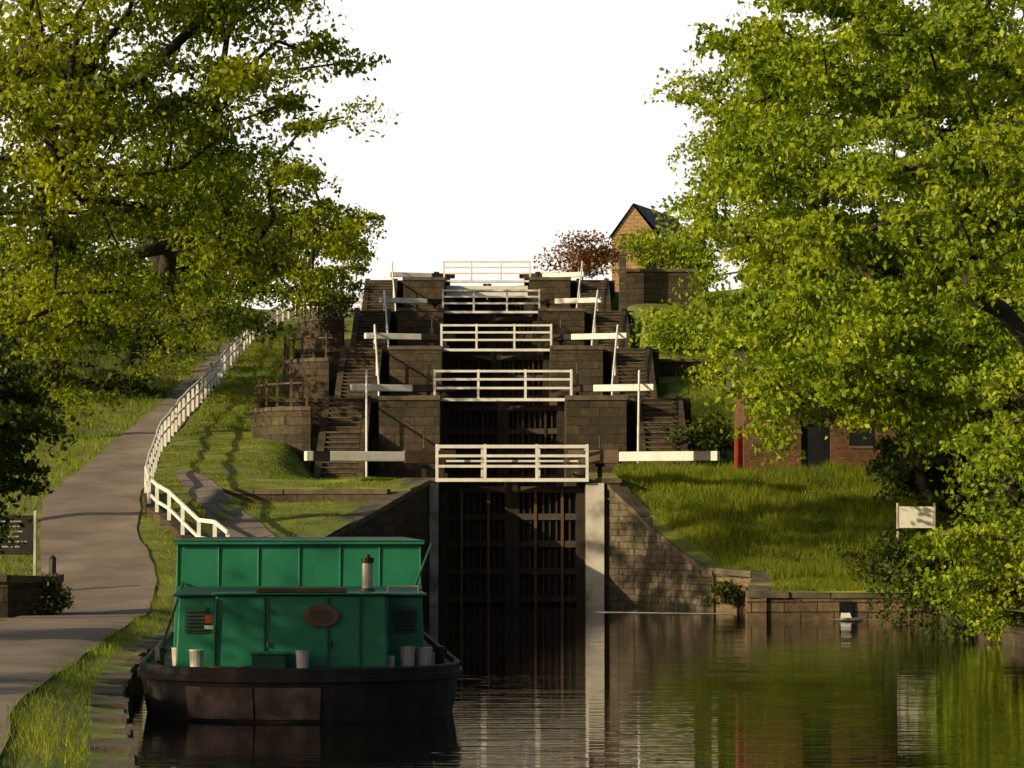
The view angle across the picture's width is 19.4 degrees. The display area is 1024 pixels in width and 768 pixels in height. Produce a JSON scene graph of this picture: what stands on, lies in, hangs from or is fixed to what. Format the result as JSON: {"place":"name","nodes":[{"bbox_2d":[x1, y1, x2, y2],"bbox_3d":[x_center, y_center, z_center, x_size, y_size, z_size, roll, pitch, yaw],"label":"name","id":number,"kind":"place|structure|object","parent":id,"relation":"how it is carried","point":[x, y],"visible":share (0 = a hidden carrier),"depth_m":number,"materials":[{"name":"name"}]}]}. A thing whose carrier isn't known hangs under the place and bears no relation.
{"place":"outdoors","nodes":[
{"label":"outdoors","id":0,"kind":"place"},
{"bbox_2d":[0,275,419,767],"bbox_3d":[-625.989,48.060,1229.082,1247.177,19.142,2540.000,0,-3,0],"label":"ground","id":1,"kind":"structure","parent":0,"point":[327,527],"depth_m":90.65,"materials":[{"name":"green plant"}]},
{"bbox_2d":[0,574,63,617],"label":"stone wall","id":2,"kind":"structure","parent":1,"relation":"on","point":[16,594],"depth_m":63.31,"materials":[{"name":"brown stone"}]},
{"bbox_2d":[0,511,36,575],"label":"notice board","id":3,"kind":"object","parent":2,"relation":"on","point":[27,534],"visible":0.56,"depth_m":64.39,"materials":[{"name":"black wood"}]},
{"bbox_2d":[0,334,79,553],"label":"lime tree","id":4,"kind":"object","parent":1,"relation":"on","point":[20,400],"visible":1,"depth_m":60.61,"materials":[{"name":"green plant"}]},
{"bbox_2d":[25,571,73,615],"bbox_3d":[-9.818,4.511,63.950,0.988,1.059,1.332,0,-3,0],"label":"ivy shrub","id":5,"kind":"object","parent":1,"relation":"on","point":[61,601],"visible":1,"depth_m":63.62,"materials":[{"name":"green plant"}]},
{"bbox_2d":[48,555,56,573],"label":"bollard","id":6,"kind":"object","parent":1,"relation":"on","point":[52,563],"visible":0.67,"depth_m":69.81,"materials":[{"name":"black metal"}]},
{"bbox_2d":[0,564,175,767],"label":"verge grass","id":7,"kind":"structure","parent":1,"relation":"on","point":[46,729],"depth_m":34.04,"materials":[{"name":"green plant"}]},
{"bbox_2d":[0,140,278,432],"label":"lime tree","id":8,"kind":"object","parent":1,"relation":"on","point":[228,311],"visible":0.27,"depth_m":107.84,"materials":[{"name":"green plant"}]},
{"bbox_2d":[0,263,291,398],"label":"lime tree","id":9,"kind":"object","parent":1,"relation":"on","point":[122,381],"visible":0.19,"depth_m":124.61,"materials":[{"name":"green plant"}]},
{"bbox_2d":[0,309,317,753],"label":"towpath","id":10,"kind":"structure","parent":1,"relation":"on","point":[93,544],"depth_m":75.30,"materials":[{"name":"concrete"}]},
{"bbox_2d":[143,486,191,539],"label":"railing plinth wall","id":11,"kind":"structure","parent":1,"relation":"on","point":[173,526],"depth_m":81.78,"materials":[{"name":"stone"}]},
{"bbox_2d":[0,0,390,336],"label":"lime tree","id":12,"kind":"object","parent":1,"relation":"on","point":[87,111],"visible":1,"depth_m":45.11,"materials":[{"name":"green plant"}]},
{"bbox_2d":[0,95,400,430],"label":"lime tree","id":13,"kind":"object","parent":1,"relation":"on","point":[236,211],"visible":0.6,"depth_m":79.59,"materials":[{"name":"green plant"}]},
{"bbox_2d":[173,470,274,536],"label":"footpath","id":14,"kind":"structure","parent":1,"relation":"on","point":[205,491],"depth_m":87.10,"materials":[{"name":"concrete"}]},
{"bbox_2d":[121,165,338,368],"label":"lime tree","id":15,"kind":"object","parent":1,"relation":"on","point":[289,293],"visible":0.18,"depth_m":138.94,"materials":[{"name":"green plant"}]},
{"bbox_2d":[144,298,317,536],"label":"path railing","id":16,"kind":"object","parent":1,"relation":"on","point":[168,420],"visible":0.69,"depth_m":107.58,"materials":[{"name":"white paint"}]},
{"bbox_2d":[183,325,298,429],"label":"lawn grass","id":17,"kind":"structure","parent":1,"relation":"on","point":[223,395],"depth_m":130.65,"materials":[{"name":"green plant"}]},
{"bbox_2d":[181,225,327,305],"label":"lime tree","id":18,"kind":"object","parent":1,"relation":"on","point":[300,259],"visible":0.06,"depth_m":187.58,"materials":[{"name":"green plant"}]},
{"bbox_2d":[141,426,404,565],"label":"lawn grass","id":19,"kind":"structure","parent":1,"relation":"on","point":[273,472],"depth_m":94.58,"materials":[{"name":"green plant"}]},
{"bbox_2d":[249,406,312,471],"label":"retaining wall","id":20,"kind":"structure","parent":1,"relation":"on","point":[293,428],"depth_m":107.52,"materials":[{"name":"stone"}]},
{"bbox_2d":[254,375,314,410],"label":"wooden fence","id":21,"kind":"object","parent":20,"relation":"on","point":[257,386],"visible":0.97,"depth_m":108.44,"materials":[{"name":"brown wood"}]},
{"bbox_2d":[280,357,330,397],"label":"retaining wall","id":22,"kind":"structure","parent":1,"relation":"on","point":[317,371],"depth_m":124.75,"materials":[{"name":"stone"}]},
{"bbox_2d":[284,332,332,361],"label":"wooden fence","id":23,"kind":"object","parent":22,"relation":"on","point":[286,347],"visible":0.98,"depth_m":125.35,"materials":[{"name":"brown wood"}]},
{"bbox_2d":[223,489,390,501],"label":"retaining wall","id":24,"kind":"structure","parent":1,"relation":"on","point":[294,495],"depth_m":90.72,"materials":[{"name":"stone"}]},
{"bbox_2d":[297,316,344,348],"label":"retaining wall","id":25,"kind":"structure","parent":1,"relation":"on","point":[332,326],"depth_m":142.34,"materials":[{"name":"stone"}]},
{"bbox_2d":[301,294,345,319],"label":"wooden fence","id":26,"kind":"object","parent":25,"relation":"on","point":[339,299],"visible":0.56,"depth_m":142.94,"materials":[{"name":"brown wood"}]},
{"bbox_2d":[281,205,386,306],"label":"lime tree","id":27,"kind":"object","parent":1,"relation":"on","point":[365,256],"visible":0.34,"depth_m":178.15,"materials":[{"name":"green plant"}]},
{"bbox_2d":[321,293,361,313],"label":"field gate","id":28,"kind":"structure","parent":1,"relation":"on","point":[355,303],"depth_m":172.37,"materials":[{"name":"white paint"}]},
{"bbox_2d":[313,395,371,479],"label":"stone steps","id":29,"kind":"structure","parent":1,"relation":"on","point":[342,424],"depth_m":107.39,"materials":[{"name":"brown stone"}]},
{"bbox_2d":[365,370,367,476],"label":"handrail","id":30,"kind":"object","parent":29,"relation":"on","point":[366,419],"visible":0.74,"depth_m":106.58,"materials":[{"name":"white paint"}]},
{"bbox_2d":[334,346,382,397],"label":"stone steps","id":31,"kind":"structure","parent":1,"relation":"on","point":[355,364],"depth_m":125.01,"materials":[{"name":"brown stone"}]},
{"bbox_2d":[374,324,379,395],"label":"handrail","id":32,"kind":"object","parent":31,"relation":"on","point":[377,364],"visible":0.67,"depth_m":124.26,"materials":[{"name":"white paint"}]},
{"bbox_2d":[350,309,390,348],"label":"stone steps","id":33,"kind":"structure","parent":1,"relation":"on","point":[364,322],"depth_m":142.88,"materials":[{"name":"brown stone"}]},
{"bbox_2d":[383,290,388,348],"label":"handrail","id":34,"kind":"object","parent":33,"relation":"on","point":[385,309],"visible":0.75,"depth_m":142.23,"materials":[{"name":"white paint"}]},
{"bbox_2d":[361,279,397,310],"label":"stone steps","id":35,"kind":"structure","parent":1,"relation":"on","point":[373,293],"depth_m":160.17,"materials":[{"name":"brown stone"}]},
{"bbox_2d":[391,261,395,310],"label":"handrail","id":36,"kind":"object","parent":35,"relation":"on","point":[392,277],"visible":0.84,"depth_m":159.47,"materials":[{"name":"white paint"}]},
{"bbox_2d":[302,278,364,317],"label":"garden shrub","id":37,"kind":"object","parent":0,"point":[347,301],"visible":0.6,"depth_m":159.75,"materials":[{"name":"green plant"}]},
{"bbox_2d":[325,479,429,605],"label":"lock wing wall","id":38,"kind":"structure","parent":0,"point":[399,514],"depth_m":90.05,"materials":[{"name":"stone"}]},
{"bbox_2d":[0,0,1023,309],"label":"sky","id":39,"kind":"structure","parent":0,"point":[521,123],"materials":[{"name":"white"}]},
{"bbox_2d":[129,605,1023,767],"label":"canal water","id":40,"kind":"structure","parent":0,"point":[561,686],"depth_m":43.22,"materials":[{"name":"black liquid"}]},
{"bbox_2d":[80,628,173,767],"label":"canal bank wall","id":41,"kind":"structure","parent":40,"relation":"in","point":[119,697],"depth_m":35.98,"materials":[{"name":"stone"}]},
{"bbox_2d":[137,537,461,722],"bbox_3d":[-3.396,3.897,47.731,4.507,2.845,17.036,0,-3,-4],"label":"canal workboat","id":42,"kind":"object","parent":40,"relation":"on","point":[296,629],"visible":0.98,"depth_m":40.38,"materials":[{"name":"metal"}]},
{"bbox_2d":[213,598,387,667],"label":"cabin doors","id":43,"kind":"structure","parent":42,"relation":"in","point":[386,665],"depth_m":40.35,"materials":[{"name":"green paint"}]},
{"bbox_2d":[601,611,858,620],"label":"water foam","id":44,"kind":"object","parent":40,"relation":"on","point":[845,619],"visible":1,"depth_m":84.56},
{"bbox_2d":[923,610,1023,647],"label":"canal bank wall","id":45,"kind":"structure","parent":40,"relation":"in","point":[1013,636],"depth_m":63.98,"materials":[{"name":"brown stone"}]},
{"bbox_2d":[607,481,715,610],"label":"lock wing wall","id":46,"kind":"structure","parent":0,"point":[650,565],"depth_m":91.15,"materials":[{"name":"brown stone"}]},
{"bbox_2d":[570,248,1023,612],"bbox_3d":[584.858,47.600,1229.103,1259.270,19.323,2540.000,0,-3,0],"label":"hillside","id":47,"kind":"structure","parent":0,"point":[667,387],"depth_m":104.56,"materials":[{"name":"green plant"}]},
{"bbox_2d":[260,395,690,485],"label":"lock wall","id":48,"kind":"structure","parent":47,"relation":"on","point":[401,423],"depth_m":107.84,"materials":[{"name":"brown stone"}]},
{"bbox_2d":[350,363,655,485],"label":"lock gate","id":49,"kind":"structure","parent":48,"relation":"attached to","point":[502,423],"depth_m":110.63,"materials":[{"name":"wood"}]},
{"bbox_2d":[295,345,658,405],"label":"lock wall","id":50,"kind":"structure","parent":47,"relation":"on","point":[405,365],"depth_m":124.97,"materials":[{"name":"brown stone"}]},
{"bbox_2d":[364,319,627,405],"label":"lock gate","id":51,"kind":"structure","parent":50,"relation":"attached to","point":[471,362],"depth_m":127.64,"materials":[{"name":"white wood"}]},
{"bbox_2d":[398,277,614,316],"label":"lock wall","id":52,"kind":"structure","parent":47,"relation":"on","point":[433,287],"depth_m":159.89,"materials":[{"name":"brown stone"}]},
{"bbox_2d":[389,261,584,317],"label":"lock gate","id":53,"kind":"structure","parent":52,"relation":"attached to","point":[489,307],"depth_m":162.00,"materials":[{"name":"white wood"}]},
{"bbox_2d":[402,478,621,604],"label":"lock wall","id":54,"kind":"structure","parent":47,"relation":"on","point":[614,481],"depth_m":92.90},
{"bbox_2d":[304,435,719,605],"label":"lock gate","id":55,"kind":"structure","parent":54,"relation":"attached to","point":[511,542],"depth_m":93.38,"materials":[{"name":"wood"}]},
{"bbox_2d":[0,141,1023,270],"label":"distant trees","id":56,"kind":"object","parent":47,"relation":"on","point":[9,190],"visible":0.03,"depth_m":149.46,"materials":[{"name":"green plant"}]},
{"bbox_2d":[391,308,633,354],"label":"lock wall","id":57,"kind":"structure","parent":47,"relation":"on","point":[419,320],"depth_m":142.67,"materials":[{"name":"brown stone"}]},
{"bbox_2d":[379,289,602,372],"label":"lock gate","id":58,"kind":"structure","parent":57,"relation":"attached to","point":[493,319],"depth_m":145.28,"materials":[{"name":"white wood"}]},
{"bbox_2d":[533,230,630,278],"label":"copper bush","id":59,"kind":"object","parent":47,"relation":"on","point":[594,258],"visible":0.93,"depth_m":172.10,"materials":[{"name":"brown plant"}]},
{"bbox_2d":[576,279,610,310],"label":"stone steps","id":60,"kind":"structure","parent":47,"relation":"on","point":[589,288],"depth_m":160.41,"materials":[{"name":"brown stone"}]},
{"bbox_2d":[576,261,582,307],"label":"handrail","id":61,"kind":"object","parent":60,"relation":"on","point":[578,295],"visible":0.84,"depth_m":159.43,"materials":[{"name":"white paint"}]},
{"bbox_2d":[591,309,630,347],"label":"stone steps","id":62,"kind":"structure","parent":47,"relation":"on","point":[607,321],"depth_m":143.19,"materials":[{"name":"brown stone"}]},
{"bbox_2d":[591,290,598,344],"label":"handrail","id":63,"kind":"object","parent":62,"relation":"on","point":[594,320],"visible":0.75,"depth_m":142.02,"materials":[{"name":"white paint"}]},
{"bbox_2d":[618,250,626,310],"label":"gate pier","id":64,"kind":"structure","parent":47,"relation":"on","point":[622,255],"depth_m":155.20,"materials":[{"name":"stone"}]},
{"bbox_2d":[610,346,656,397],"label":"stone steps","id":65,"kind":"structure","parent":47,"relation":"on","point":[630,362],"depth_m":125.16,"materials":[{"name":"brown stone"}]},
{"bbox_2d":[611,324,618,394],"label":"handrail","id":66,"kind":"object","parent":65,"relation":"on","point":[614,360],"visible":0.67,"depth_m":124.28,"materials":[{"name":"white paint"}]},
{"bbox_2d":[613,226,683,268],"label":"garden shrub","id":67,"kind":"object","parent":47,"relation":"on","point":[647,247],"visible":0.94,"depth_m":164.95,"materials":[{"name":"green plant"}]},
{"bbox_2d":[617,269,697,308],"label":"boundary wall","id":68,"kind":"structure","parent":47,"relation":"on","point":[650,285],"depth_m":156.38,"materials":[{"name":"stone"}]},
{"bbox_2d":[612,206,708,291],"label":"walls","id":69,"kind":"structure","parent":47,"relation":"on","point":[630,220],"depth_m":195.65,"materials":[{"name":"brick"}]},
{"bbox_2d":[609,203,707,254],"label":"roof","id":70,"kind":"structure","parent":69,"relation":"on","point":[649,217],"depth_m":198.21,"materials":[{"name":"stone"}]},
{"bbox_2d":[634,395,689,466],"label":"stone steps","id":71,"kind":"structure","parent":47,"relation":"on","point":[657,415],"depth_m":108.11,"materials":[{"name":"brown stone"}]},
{"bbox_2d":[637,370,639,462],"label":"handrail","id":72,"kind":"object","parent":71,"relation":"on","point":[638,429],"visible":0.66,"depth_m":106.64,"materials":[{"name":"white paint"}]},
{"bbox_2d":[628,298,733,357],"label":"bank shrub","id":73,"kind":"object","parent":47,"relation":"on","point":[671,331],"visible":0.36,"depth_m":134.40,"materials":[{"name":"green plant"}]},
{"bbox_2d":[659,359,713,376],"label":"boundary wall","id":74,"kind":"structure","parent":47,"relation":"on","point":[668,367],"depth_m":128.66,"materials":[{"name":"stone"}]},
{"bbox_2d":[650,226,728,291],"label":"garden shrub","id":75,"kind":"object","parent":47,"relation":"on","point":[685,264],"visible":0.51,"depth_m":164.87,"materials":[{"name":"green plant"}]},
{"bbox_2d":[660,412,733,465],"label":"bank shrub","id":76,"kind":"object","parent":47,"relation":"on","point":[699,435],"visible":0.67,"depth_m":107.36,"materials":[{"name":"green plant"}]},
{"bbox_2d":[610,306,825,473],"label":"long grass","id":77,"kind":"structure","parent":47,"relation":"on","point":[693,392],"depth_m":120.36,"materials":[{"name":"green plant"}]},
{"bbox_2d":[637,32,906,347],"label":"sycamore tree","id":78,"kind":"object","parent":47,"relation":"on","point":[708,222],"visible":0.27,"depth_m":121.28,"materials":[{"name":"green plant"}]},
{"bbox_2d":[612,459,1012,580],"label":"long grass","id":79,"kind":"structure","parent":47,"relation":"on","point":[715,518],"depth_m":91.53,"materials":[{"name":"green plant"}]},
{"bbox_2d":[725,352,903,471],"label":"brick hut","id":80,"kind":"object","parent":47,"relation":"on","point":[815,445],"visible":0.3,"depth_m":97.02,"materials":[{"name":"brick"}]},
{"bbox_2d":[734,427,742,469],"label":"door","id":81,"kind":"structure","parent":80,"relation":"in","point":[738,446],"depth_m":97.40,"materials":[{"name":"red paint"}]},
{"bbox_2d":[801,424,829,469],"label":"doorway","id":82,"kind":"structure","parent":80,"relation":"in","point":[813,441],"depth_m":97.14,"materials":[{"name":"black wood"}]},
{"bbox_2d":[849,416,873,445],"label":"window","id":83,"kind":"structure","parent":80,"relation":"in","point":[856,439],"depth_m":97.00,"materials":[{"name":"black glass"}]},
{"bbox_2d":[708,567,930,620],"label":"stone quay","id":84,"kind":"structure","parent":47,"relation":"on","point":[760,603],"depth_m":79.06,"materials":[{"name":"stone"}]},
{"bbox_2d":[703,579,747,606],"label":"bank shrub","id":85,"kind":"object","parent":84,"relation":"on","point":[725,592],"visible":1,"depth_m":85.97,"materials":[{"name":"green plant"}]},
{"bbox_2d":[839,601,852,620],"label":"overflow spill","id":86,"kind":"object","parent":84,"relation":"attached to","point":[845,609],"visible":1,"depth_m":79.00,"materials":[{"name":"white liquid"}]},
{"bbox_2d":[714,319,940,509],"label":"sycamore tree","id":87,"kind":"object","parent":47,"relation":"on","point":[820,416],"visible":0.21,"depth_m":91.65,"materials":[{"name":"green plant"}]},
{"bbox_2d":[769,547,893,565],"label":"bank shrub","id":88,"kind":"object","parent":47,"relation":"on","point":[853,555],"visible":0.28,"depth_m":87.56,"materials":[{"name":"green plant"}]},
{"bbox_2d":[675,204,1004,434],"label":"sycamore tree","id":89,"kind":"object","parent":47,"relation":"on","point":[749,299],"visible":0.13,"depth_m":106.08,"materials":[{"name":"green plant"}]},
{"bbox_2d":[682,0,1023,550],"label":"sycamore tree","id":90,"kind":"object","parent":47,"relation":"on","point":[898,326],"visible":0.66,"depth_m":78.88,"materials":[{"name":"green plant"}]},
{"bbox_2d":[896,503,935,572],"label":"notice sign","id":91,"kind":"object","parent":47,"relation":"on","point":[915,516],"visible":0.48,"depth_m":83.89,"materials":[{"name":"white paint"}]},
{"bbox_2d":[841,528,1000,584],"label":"bank shrub","id":92,"kind":"object","parent":47,"relation":"on","point":[901,553],"visible":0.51,"depth_m":81.03,"materials":[{"name":"green plant"}]},
{"bbox_2d":[826,0,1023,643],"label":"sycamore tree","id":93,"kind":"object","parent":47,"relation":"on","point":[990,594],"visible":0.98,"depth_m":56.62,"materials":[{"name":"green plant"}]},
{"bbox_2d":[860,558,1018,625],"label":"bank shrub","id":94,"kind":"object","parent":47,"relation":"on","point":[909,598],"visible":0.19,"depth_m":75.60,"materials":[{"name":"green plant"}]},
{"bbox_2d":[860,371,1023,549],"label":"sycamore tree","id":95,"kind":"object","parent":47,"relation":"on","point":[898,472],"visible":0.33,"depth_m":90.61,"materials":[{"name":"green plant"}]},
{"bbox_2d":[919,592,976,638],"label":"bank shrub","id":96,"kind":"object","parent":47,"relation":"on","point":[954,632],"visible":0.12,"depth_m":67.45,"materials":[{"name":"green plant"}]},
{"bbox_2d":[770,567,1013,590],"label":"long grass","id":97,"kind":"structure","parent":0,"point":[825,584],"depth_m":80.97,"materials":[{"name":"green plant"}]}
]}

